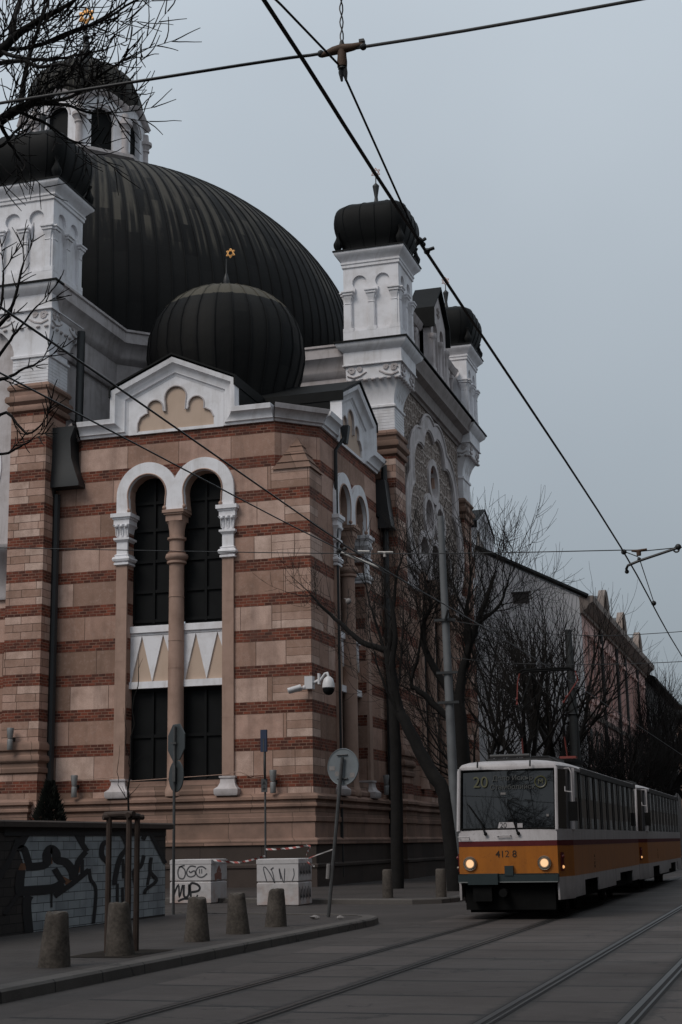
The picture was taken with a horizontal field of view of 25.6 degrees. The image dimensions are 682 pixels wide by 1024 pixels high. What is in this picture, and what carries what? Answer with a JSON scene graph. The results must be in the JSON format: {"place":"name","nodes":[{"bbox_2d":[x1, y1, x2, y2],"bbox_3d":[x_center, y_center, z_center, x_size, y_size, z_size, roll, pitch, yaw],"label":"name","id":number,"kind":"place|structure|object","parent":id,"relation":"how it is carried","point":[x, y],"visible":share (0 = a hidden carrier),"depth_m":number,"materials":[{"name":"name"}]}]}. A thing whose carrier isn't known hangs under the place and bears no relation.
{"place":"outdoors","nodes":[
{"label":"outdoors","id":0,"kind":"place"},
{"bbox_2d":[0,913,359,983],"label":"pavement","id":1,"kind":"structure","parent":0,"point":[19,956],"depth_m":24.60,"materials":[{"name":"concrete"}]},
{"bbox_2d":[38,911,70,967],"bbox_3d":[-3.672,5.496,19.278,0.417,0.698,0.414,7,-14,-26],"label":"bollard","id":2,"kind":"object","parent":1,"relation":"on","point":[55,948],"visible":1,"depth_m":19.14,"materials":[{"name":"concrete"}]},
{"bbox_2d":[0,820,173,936],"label":"graffiti wall","id":3,"kind":"structure","parent":1,"relation":"on","point":[46,866],"depth_m":28.73,"materials":[{"name":"stone"}]},
{"bbox_2d":[70,949,174,957],"bbox_3d":[-3.147,6.303,21.401,1.000,0.001,1.600,-5,-13,16],"label":"tree pit","id":4,"kind":"object","parent":1,"relation":"on","point":[101,954],"visible":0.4,"depth_m":21.26,"materials":[{"name":"soil"}]},
{"bbox_2d":[105,902,134,955],"bbox_3d":[-3.125,5.871,21.108,0.420,0.739,0.417,2,-13,-19],"label":"bollard","id":5,"kind":"object","parent":4,"relation":"on","point":[119,938],"visible":0.98,"depth_m":20.97,"materials":[{"name":"concrete"}]},
{"bbox_2d":[102,811,144,952],"bbox_3d":[-3.073,5.370,21.720,0.655,2.020,0.656,7,-15,-33],"label":"tree guard","id":6,"kind":"object","parent":4,"relation":"on","point":[127,816],"visible":0.84,"depth_m":21.83,"materials":[{"name":"brown wood"}]},
{"bbox_2d":[117,656,141,890],"bbox_3d":[-3.118,4.247,21.991,0.368,4.332,0.210,0,-13,-5],"label":"sapling","id":7,"kind":"object","parent":4,"relation":"on","point":[130,770],"visible":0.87,"depth_m":22.12,"materials":[{"name":"brown plant"}]},
{"bbox_2d":[168,724,184,914],"bbox_3d":[-3.802,6.948,33.950,0.159,4.256,0.822,7,-15,-33],"label":"traffic sign","id":8,"kind":"object","parent":1,"relation":"on","point":[176,742],"visible":0.97,"depth_m":34.10,"materials":[{"name":"grey metal"}]},
{"bbox_2d":[184,896,209,941],"bbox_3d":[-2.309,6.516,23.985,0.418,0.698,0.417,-2,-14,4],"label":"bollard","id":9,"kind":"object","parent":1,"relation":"on","point":[197,927],"visible":1,"depth_m":23.85,"materials":[{"name":"concrete"}]},
{"bbox_2d":[226,892,249,933],"bbox_3d":[-1.795,6.925,25.867,0.418,0.698,0.418,1,-13,-15],"label":"bollard","id":10,"kind":"object","parent":1,"relation":"on","point":[237,921],"visible":1,"depth_m":25.73,"materials":[{"name":"concrete"}]},
{"bbox_2d":[265,888,286,926],"bbox_3d":[-1.207,7.376,27.947,0.419,0.698,0.415,6,-15,-25],"label":"bollard","id":11,"kind":"object","parent":1,"relation":"on","point":[276,912],"visible":1,"depth_m":27.81,"materials":[{"name":"concrete"}]},
{"bbox_2d":[310,915,343,918],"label":"litter","id":12,"kind":"object","parent":1,"relation":"on","point":[318,917],"visible":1,"depth_m":30.20,"materials":[{"name":"white paper"}]},
{"bbox_2d":[326,748,358,916],"bbox_3d":[0.051,6.730,31.483,0.775,3.496,0.275,-5,-13,16],"label":"traffic sign","id":13,"kind":"object","parent":1,"relation":"on","point":[343,766],"visible":1,"depth_m":31.66,"materials":[{"name":"grey metal"}]},
{"bbox_2d":[307,849,331,861],"bbox_3d":[-0.685,8.375,36.451,0.348,0.375,10.315,0,-13,-4],"label":"barrier tape","id":14,"kind":"object","parent":13,"relation":"attached to","point":[319,854],"visible":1,"depth_m":33.16,"materials":[{"name":"white plastic"}]},
{"bbox_2d":[0,0,643,104],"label":"span wire","id":15,"kind":"object","parent":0,"point":[316,54],"visible":0.97,"depth_m":10.25,"materials":[{"name":"black metal"}]},
{"bbox_2d":[317,0,365,81],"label":"wire hanger","id":16,"kind":"object","parent":15,"relation":"hanging from","point":[341,50],"visible":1,"depth_m":10.15,"materials":[{"name":"black wire"},{"name":"rusty brown iron"}]},
{"bbox_2d":[275,0,414,230],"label":"messenger wire","id":17,"kind":"object","parent":16,"relation":"hanging from","point":[347,82],"visible":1,"depth_m":10.34,"materials":[{"name":"black metal"}]},
{"bbox_2d":[0,865,681,1023],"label":"road","id":18,"kind":"structure","parent":0,"point":[472,985],"depth_m":18.04,"materials":[{"name":"grey asphalt"}]},
{"bbox_2d":[99,868,681,1023],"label":"tram track","id":19,"kind":"structure","parent":18,"relation":"on","point":[635,1008],"depth_m":17.50,"materials":[{"name":"metal"}]},
{"bbox_2d":[456,667,639,912],"bbox_3d":[5.682,7.096,38.761,2.762,5.916,15.104,-5,-13,16],"label":"tram car","id":20,"kind":"object","parent":18,"relation":"on","point":[544,833],"visible":1,"depth_m":31.99,"materials":[{"name":"orange paint"}]},
{"bbox_2d":[614,780,681,888],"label":"tram car","id":21,"kind":"object","parent":18,"relation":"on","point":[657,828],"visible":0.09,"depth_m":50.34,"materials":[{"name":"white paint"}]},
{"bbox_2d":[0,859,681,1019],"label":"ground","id":22,"kind":"structure","parent":0,"point":[393,916],"depth_m":24.27,"materials":[{"name":"concrete"}]},
{"bbox_2d":[0,0,199,454],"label":"bare tree","id":23,"kind":"object","parent":22,"relation":"on","point":[28,60],"visible":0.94,"depth_m":16.82,"materials":[{"name":"brown plant"}]},
{"bbox_2d":[0,912,378,1003],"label":"kerb","id":24,"kind":"structure","parent":22,"relation":"on","point":[24,989],"depth_m":20.35,"materials":[{"name":"concrete"}]},
{"bbox_2d":[170,880,226,903],"bbox_3d":[-4.158,11.097,43.750,1.270,0.620,1.274,-5,-13,16],"label":"concrete block","id":25,"kind":"object","parent":22,"relation":"on","point":[212,891],"depth_m":43.20,"materials":[{"name":"grey concrete"}]},
{"bbox_2d":[170,859,226,881],"bbox_3d":[-4.168,10.487,43.887,1.294,0.620,1.294,-5,-13,16],"label":"concrete block","id":26,"kind":"object","parent":25,"relation":"on","point":[186,870],"depth_m":43.32,"materials":[{"name":"grey paint"}]},
{"bbox_2d":[212,855,264,862],"bbox_3d":[-2.946,10.049,43.331,1.572,0.215,0.268,1,-13,-10],"label":"barrier tape","id":27,"kind":"object","parent":26,"relation":"attached to","point":[239,861],"visible":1,"depth_m":43.32,"materials":[{"name":"plastic"}]},
{"bbox_2d":[0,10,494,887],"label":"synagogue","id":28,"kind":"structure","parent":22,"relation":"on","point":[248,340],"depth_m":59.70,"materials":[{"name":"brick"}]},
{"bbox_2d":[7,728,14,749],"bbox_3d":[-12.560,8.647,57.051,0.280,0.830,0.440,-5,-13,16],"label":"wall lamp","id":29,"kind":"object","parent":28,"relation":"attached to","point":[10,737],"visible":1,"depth_m":56.91,"materials":[{"name":"black metal"}]},
{"bbox_2d":[71,775,78,797],"bbox_3d":[-10.122,10.445,57.033,0.280,0.830,0.440,-5,-13,16],"label":"wall lamp","id":30,"kind":"object","parent":28,"relation":"attached to","point":[74,779],"visible":1,"depth_m":56.89,"materials":[{"name":"black metal"}]},
{"bbox_2d":[104,457,240,798],"bbox_3d":[-6.331,4.352,57.586,5.360,12.999,0.990,-5,-13,16],"label":"window","id":31,"kind":"structure","parent":28,"relation":"in","point":[186,670],"depth_m":57.66,"materials":[{"name":"black glass"}]},
{"bbox_2d":[269,770,276,792],"bbox_3d":[-2.461,9.862,54.802,0.280,0.830,0.440,-5,-13,16],"label":"wall lamp","id":32,"kind":"object","parent":28,"relation":"attached to","point":[272,773],"visible":1,"depth_m":54.66,"materials":[{"name":"black metal"}]},
{"bbox_2d":[287,684,309,693],"bbox_3d":[-1.543,6.512,55.097,0.896,0.344,0.279,3,-13,-15],"label":"security camera","id":33,"kind":"object","parent":28,"relation":"attached to","point":[296,688],"visible":1,"depth_m":54.99,"materials":[{"name":"white plastic"}]},
{"bbox_2d":[304,672,334,694],"bbox_3d":[-0.798,6.316,54.991,1.214,0.859,0.460,-7,-14,26],"label":"security camera","id":34,"kind":"object","parent":28,"relation":"attached to","point":[328,685],"visible":1,"depth_m":54.95,"materials":[{"name":"plastic"}]},
{"bbox_2d":[332,472,380,798],"bbox_3d":[0.320,5.020,61.106,0.990,12.999,5.360,-5,-13,16],"label":"window","id":35,"kind":"structure","parent":28,"relation":"in","point":[352,502],"depth_m":61.20,"materials":[{"name":"black glass"}]},
{"bbox_2d":[383,775,388,794],"bbox_3d":[1.939,11.583,63.546,0.280,0.830,0.440,-5,-13,16],"label":"wall lamp","id":36,"kind":"object","parent":28,"relation":"attached to","point":[386,783],"visible":1,"depth_m":63.40,"materials":[{"name":"black metal"}]},
{"bbox_2d":[416,575,457,790],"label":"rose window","id":37,"kind":"structure","parent":28,"relation":"in","point":[425,784],"depth_m":72.33,"materials":[{"name":"glass"}]},
{"bbox_2d":[473,578,479,759],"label":"window","id":38,"kind":"structure","parent":28,"relation":"in","point":[476,578],"depth_m":85.03,"materials":[{"name":"glass"}]},
{"bbox_2d":[257,881,311,905],"bbox_3d":[-1.547,10.483,41.180,1.194,0.620,1.190,-5,-13,16],"label":"concrete block","id":39,"kind":"object","parent":22,"relation":"on","point":[298,893],"depth_m":40.70,"materials":[{"name":"grey concrete"}]},
{"bbox_2d":[256,858,311,882],"bbox_3d":[-1.559,9.886,41.313,1.214,0.648,1.214,-5,-13,16],"label":"concrete block","id":40,"kind":"object","parent":39,"relation":"on","point":[274,870],"depth_m":40.79,"materials":[{"name":"grey paint"}]},
{"bbox_2d":[266,845,314,866],"bbox_3d":[-1.162,9.770,42.573,0.806,0.604,2.850,6,-14,-27],"label":"barrier tape","id":41,"kind":"object","parent":40,"relation":"attached to","point":[292,848],"visible":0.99,"depth_m":43.19,"materials":[{"name":"plastic"}]},
{"bbox_2d":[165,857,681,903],"bbox_3d":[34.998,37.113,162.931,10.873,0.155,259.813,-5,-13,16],"label":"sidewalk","id":42,"kind":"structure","parent":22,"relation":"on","point":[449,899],"depth_m":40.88,"materials":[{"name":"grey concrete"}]},
{"bbox_2d":[474,545,653,784],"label":"apartment building","id":43,"kind":"structure","parent":22,"relation":"on","point":[579,595],"depth_m":85.75,"materials":[{"name":"grey brick"}]},
{"bbox_2d":[584,632,594,703],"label":"window","id":44,"kind":"structure","parent":43,"relation":"in","point":[588,658],"depth_m":85.58,"materials":[{"name":"black glass"}]},
{"bbox_2d":[590,637,599,705],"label":"window","id":45,"kind":"structure","parent":43,"relation":"in","point":[594,671],"depth_m":87.74,"materials":[{"name":"black glass"}]},
{"bbox_2d":[595,643,604,709],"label":"window","id":46,"kind":"structure","parent":43,"relation":"in","point":[598,649],"depth_m":89.89,"materials":[{"name":"black glass"}]},
{"bbox_2d":[604,648,610,713],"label":"window","id":47,"kind":"structure","parent":43,"relation":"in","point":[607,697],"depth_m":93.53,"materials":[{"name":"black glass"}]},
{"bbox_2d":[607,652,615,716],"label":"window","id":48,"kind":"structure","parent":43,"relation":"in","point":[611,689],"depth_m":95.49,"materials":[{"name":"black glass"}]},
{"bbox_2d":[611,657,618,718],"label":"window","id":49,"kind":"structure","parent":43,"relation":"in","point":[613,658],"depth_m":97.21,"materials":[{"name":"black glass"}]},
{"bbox_2d":[619,663,624,722],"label":"window","id":50,"kind":"structure","parent":43,"relation":"in","point":[620,663],"depth_m":100.98,"materials":[{"name":"black glass"}]},
{"bbox_2d":[621,666,628,723],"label":"window","id":51,"kind":"structure","parent":43,"relation":"in","point":[623,689],"depth_m":102.37,"materials":[{"name":"black glass"}]},
{"bbox_2d":[627,672,633,728],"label":"window","id":52,"kind":"structure","parent":43,"relation":"in","point":[629,691],"depth_m":106.19,"materials":[{"name":"black glass"}]},
{"bbox_2d":[630,674,636,730],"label":"window","id":53,"kind":"structure","parent":43,"relation":"in","point":[631,678],"depth_m":107.80,"materials":[{"name":"black glass"}]},
{"bbox_2d":[633,677,640,730],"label":"window","id":54,"kind":"structure","parent":43,"relation":"in","point":[634,684],"depth_m":110.02,"materials":[{"name":"black glass"}]},
{"bbox_2d":[639,682,642,732],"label":"window","id":55,"kind":"structure","parent":43,"relation":"in","point":[639,682],"depth_m":114.08,"materials":[{"name":"black glass"}]},
{"bbox_2d":[642,685,646,726],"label":"window","id":56,"kind":"structure","parent":43,"relation":"in","point":[643,689],"depth_m":115.69,"materials":[{"name":"black glass"}]},
{"bbox_2d":[565,629,582,767],"bbox_3d":[10.146,10.227,64.112,0.793,10.454,0.520,-5,-13,16],"label":"catenary pole","id":57,"kind":"object","parent":22,"relation":"on","point":[573,727],"visible":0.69,"depth_m":64.39,"materials":[{"name":"metal"}]},
{"bbox_2d":[645,675,681,854],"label":"apartment building","id":58,"kind":"structure","parent":22,"relation":"on","point":[679,805],"depth_m":139.17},
{"bbox_2d":[656,687,681,798],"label":"street tree","id":59,"kind":"object","parent":22,"relation":"on","point":[679,791],"visible":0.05,"depth_m":127.29,"materials":[{"name":"brown plant"}]},
{"bbox_2d":[671,752,681,788],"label":"street tree","id":60,"kind":"object","parent":22,"relation":"on","point":[679,771],"visible":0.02,"depth_m":135.26,"materials":[{"name":"brown plant"}]},
{"bbox_2d":[0,306,681,754],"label":"contact wire","id":61,"kind":"object","parent":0,"point":[252,480],"visible":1,"depth_m":17.44,"materials":[{"name":"black metal"}]},
{"bbox_2d":[0,372,386,573],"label":"messenger wire","id":62,"kind":"object","parent":61,"relation":"attached to","point":[39,393],"visible":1,"depth_m":15.67,"materials":[{"name":"black metal"}]},
{"bbox_2d":[0,547,681,553],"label":"span wire","id":63,"kind":"object","parent":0,"point":[338,553],"visible":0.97,"depth_m":24.95,"materials":[{"name":"black metal"}]},
{"bbox_2d":[336,547,392,574],"bbox_3d":[0.392,0.805,24.879,1.004,0.526,0.129,-5,-13,19],"label":"insulated arm","id":64,"kind":"object","parent":63,"relation":"hanging from","point":[345,549],"visible":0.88,"depth_m":24.87},
{"bbox_2d":[621,544,680,605],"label":"bracket arm","id":65,"kind":"object","parent":63,"relation":"attached to","point":[676,547],"visible":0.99,"depth_m":23.50},
{"bbox_2d":[262,0,681,655],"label":"contact wire","id":66,"kind":"object","parent":65,"relation":"hanging from","point":[316,80],"visible":1,"depth_m":10.89,"materials":[{"name":"black metal"}]},
{"bbox_2d":[415,237,434,254],"bbox_3d":[0.624,-2.013,11.299,0.087,0.079,0.255,-7,-14,26],"label":"wire clamp","id":67,"kind":"object","parent":66,"relation":"attached to","point":[421,242],"visible":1,"depth_m":11.24,"materials":[{"name":"black metal"}]},
{"bbox_2d":[0,0,681,702],"label":"sky","id":68,"kind":"structure","parent":0,"point":[539,161],"materials":[{"name":"grey"}]},
{"bbox_2d":[165,855,681,898],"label":"pavement","id":69,"kind":"structure","parent":0,"point":[422,887],"depth_m":48.62,"materials":[{"name":"asphalt"},{"name":"grey concrete"}]},
{"bbox_2d":[30,779,66,820],"bbox_3d":[-10.800,11.921,55.430,3.186,4.077,2.101,-5,-13,16],"label":"conifer shrub","id":70,"kind":"object","parent":69,"relation":"on","point":[50,796],"visible":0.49,"depth_m":55.53,"materials":[{"name":"green plant"}]},
{"bbox_2d":[260,730,266,858],"bbox_3d":[-2.247,8.895,43.876,0.201,5.000,0.766,-3,-13,8],"label":"traffic sign","id":71,"kind":"object","parent":69,"relation":"on","point":[263,740],"visible":0.97,"depth_m":44.08,"materials":[{"name":"grey metal"}]},
{"bbox_2d":[253,495,447,888],"bbox_3d":[0.413,6.150,52.284,7.602,13.634,3.602,-9,-15,32],"label":"street tree","id":72,"kind":"object","parent":69,"relation":"on","point":[397,862],"visible":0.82,"depth_m":51.44,"materials":[{"name":"brown plant"}]},
{"bbox_2d":[382,869,392,897],"bbox_3d":[1.296,10.346,41.702,0.310,0.780,0.302,-5,-13,16],"label":"bollard","id":73,"kind":"object","parent":69,"relation":"on","point":[387,884],"visible":0.94,"depth_m":41.59,"materials":[{"name":"concrete"}]},
{"bbox_2d":[325,537,459,890],"bbox_3d":[1.558,6.450,48.522,4.149,11.381,2.358,0,-13,-6],"label":"street tree","id":74,"kind":"object","parent":69,"relation":"on","point":[436,779],"visible":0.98,"depth_m":47.85,"materials":[{"name":"brown plant"}]},
{"bbox_2d":[435,869,446,897],"bbox_3d":[2.747,10.217,41.230,0.310,0.780,0.302,-5,-13,16],"label":"bollard","id":75,"kind":"object","parent":69,"relation":"on","point":[440,880],"visible":0.93,"depth_m":41.12,"materials":[{"name":"concrete"}]},
{"bbox_2d":[434,516,458,853],"bbox_3d":[3.445,5.953,47.786,0.677,11.954,0.528,-12,-17,41],"label":"catenary pole","id":76,"kind":"object","parent":69,"relation":"on","point":[448,672],"visible":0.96,"depth_m":47.88,"materials":[{"name":"grey metal"}]},
{"bbox_2d":[451,657,681,664],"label":"span wire","id":77,"kind":"object","parent":76,"relation":"attached to","point":[570,664],"visible":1,"depth_m":46.92,"materials":[{"name":"black metal"}]},
{"bbox_2d":[454,621,681,635],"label":"span wire","id":78,"kind":"object","parent":76,"relation":"attached to","point":[569,634],"visible":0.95,"depth_m":47.08,"materials":[{"name":"black metal"}]},
{"bbox_2d":[371,614,548,778],"bbox_3d":[5.268,9.036,58.069,6.433,10.337,8.713,-5,-13,16],"label":"street tree","id":79,"kind":"object","parent":69,"relation":"on","point":[497,741],"visible":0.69,"depth_m":57.43,"materials":[{"name":"brown plant"}]},
{"bbox_2d":[363,483,583,770],"bbox_3d":[4.479,5.631,51.197,7.996,14.060,4.672,-5,-13,16],"label":"street tree","id":80,"kind":"object","parent":69,"relation":"on","point":[469,634],"visible":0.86,"depth_m":51.60,"materials":[{"name":"brown plant"}]},
{"bbox_2d":[426,562,618,757],"bbox_3d":[7.631,8.287,62.307,8.260,13.562,10.584,-4,-13,15],"label":"street tree","id":81,"kind":"object","parent":69,"relation":"on","point":[547,740],"visible":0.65,"depth_m":62.78,"materials":[{"name":"brown plant"}]},
{"bbox_2d":[470,670,640,773],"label":"street tree","id":82,"kind":"object","parent":69,"relation":"on","point":[590,759],"visible":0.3,"depth_m":75.69,"materials":[{"name":"brown plant"}]},
{"bbox_2d":[450,566,664,758],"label":"street tree","id":83,"kind":"object","parent":69,"relation":"on","point":[582,736],"visible":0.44,"depth_m":68.94,"materials":[{"name":"brown plant"}]},
{"bbox_2d":[552,699,654,781],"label":"street tree","id":84,"kind":"object","parent":69,"relation":"on","point":[620,773],"visible":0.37,"depth_m":80.67,"materials":[{"name":"brown plant"}]},
{"bbox_2d":[597,730,621,779],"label":"street tree","id":85,"kind":"object","parent":69,"relation":"on","point":[604,757],"visible":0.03,"depth_m":87.47,"materials":[{"name":"brown plant"}]},
{"bbox_2d":[598,695,680,791],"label":"street tree","id":86,"kind":"object","parent":69,"relation":"on","point":[646,765],"visible":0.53,"depth_m":88.76,"materials":[{"name":"brown plant"}]},
{"bbox_2d":[627,751,665,788],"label":"street tree","id":87,"kind":"object","parent":69,"relation":"on","point":[643,775],"visible":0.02,"depth_m":101.52,"materials":[{"name":"brown plant"}]},
{"bbox_2d":[620,716,681,792],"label":"street tree","id":88,"kind":"object","parent":69,"relation":"on","point":[667,769],"visible":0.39,"depth_m":96.33,"materials":[{"name":"brown plant"}]},
{"bbox_2d":[631,643,681,794],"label":"street tree","id":89,"kind":"object","parent":69,"relation":"on","point":[660,704],"visible":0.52,"depth_m":108.99,"materials":[{"name":"brown plant"}]},
{"bbox_2d":[632,705,681,793],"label":"street tree","id":90,"kind":"object","parent":69,"relation":"on","point":[680,759],"visible":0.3,"depth_m":102.79,"materials":[{"name":"brown plant"}]},
{"bbox_2d":[643,661,681,795],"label":"street tree","id":91,"kind":"object","parent":69,"relation":"on","point":[675,781],"visible":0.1,"depth_m":116.56,"materials":[{"name":"brown plant"}]}
]}

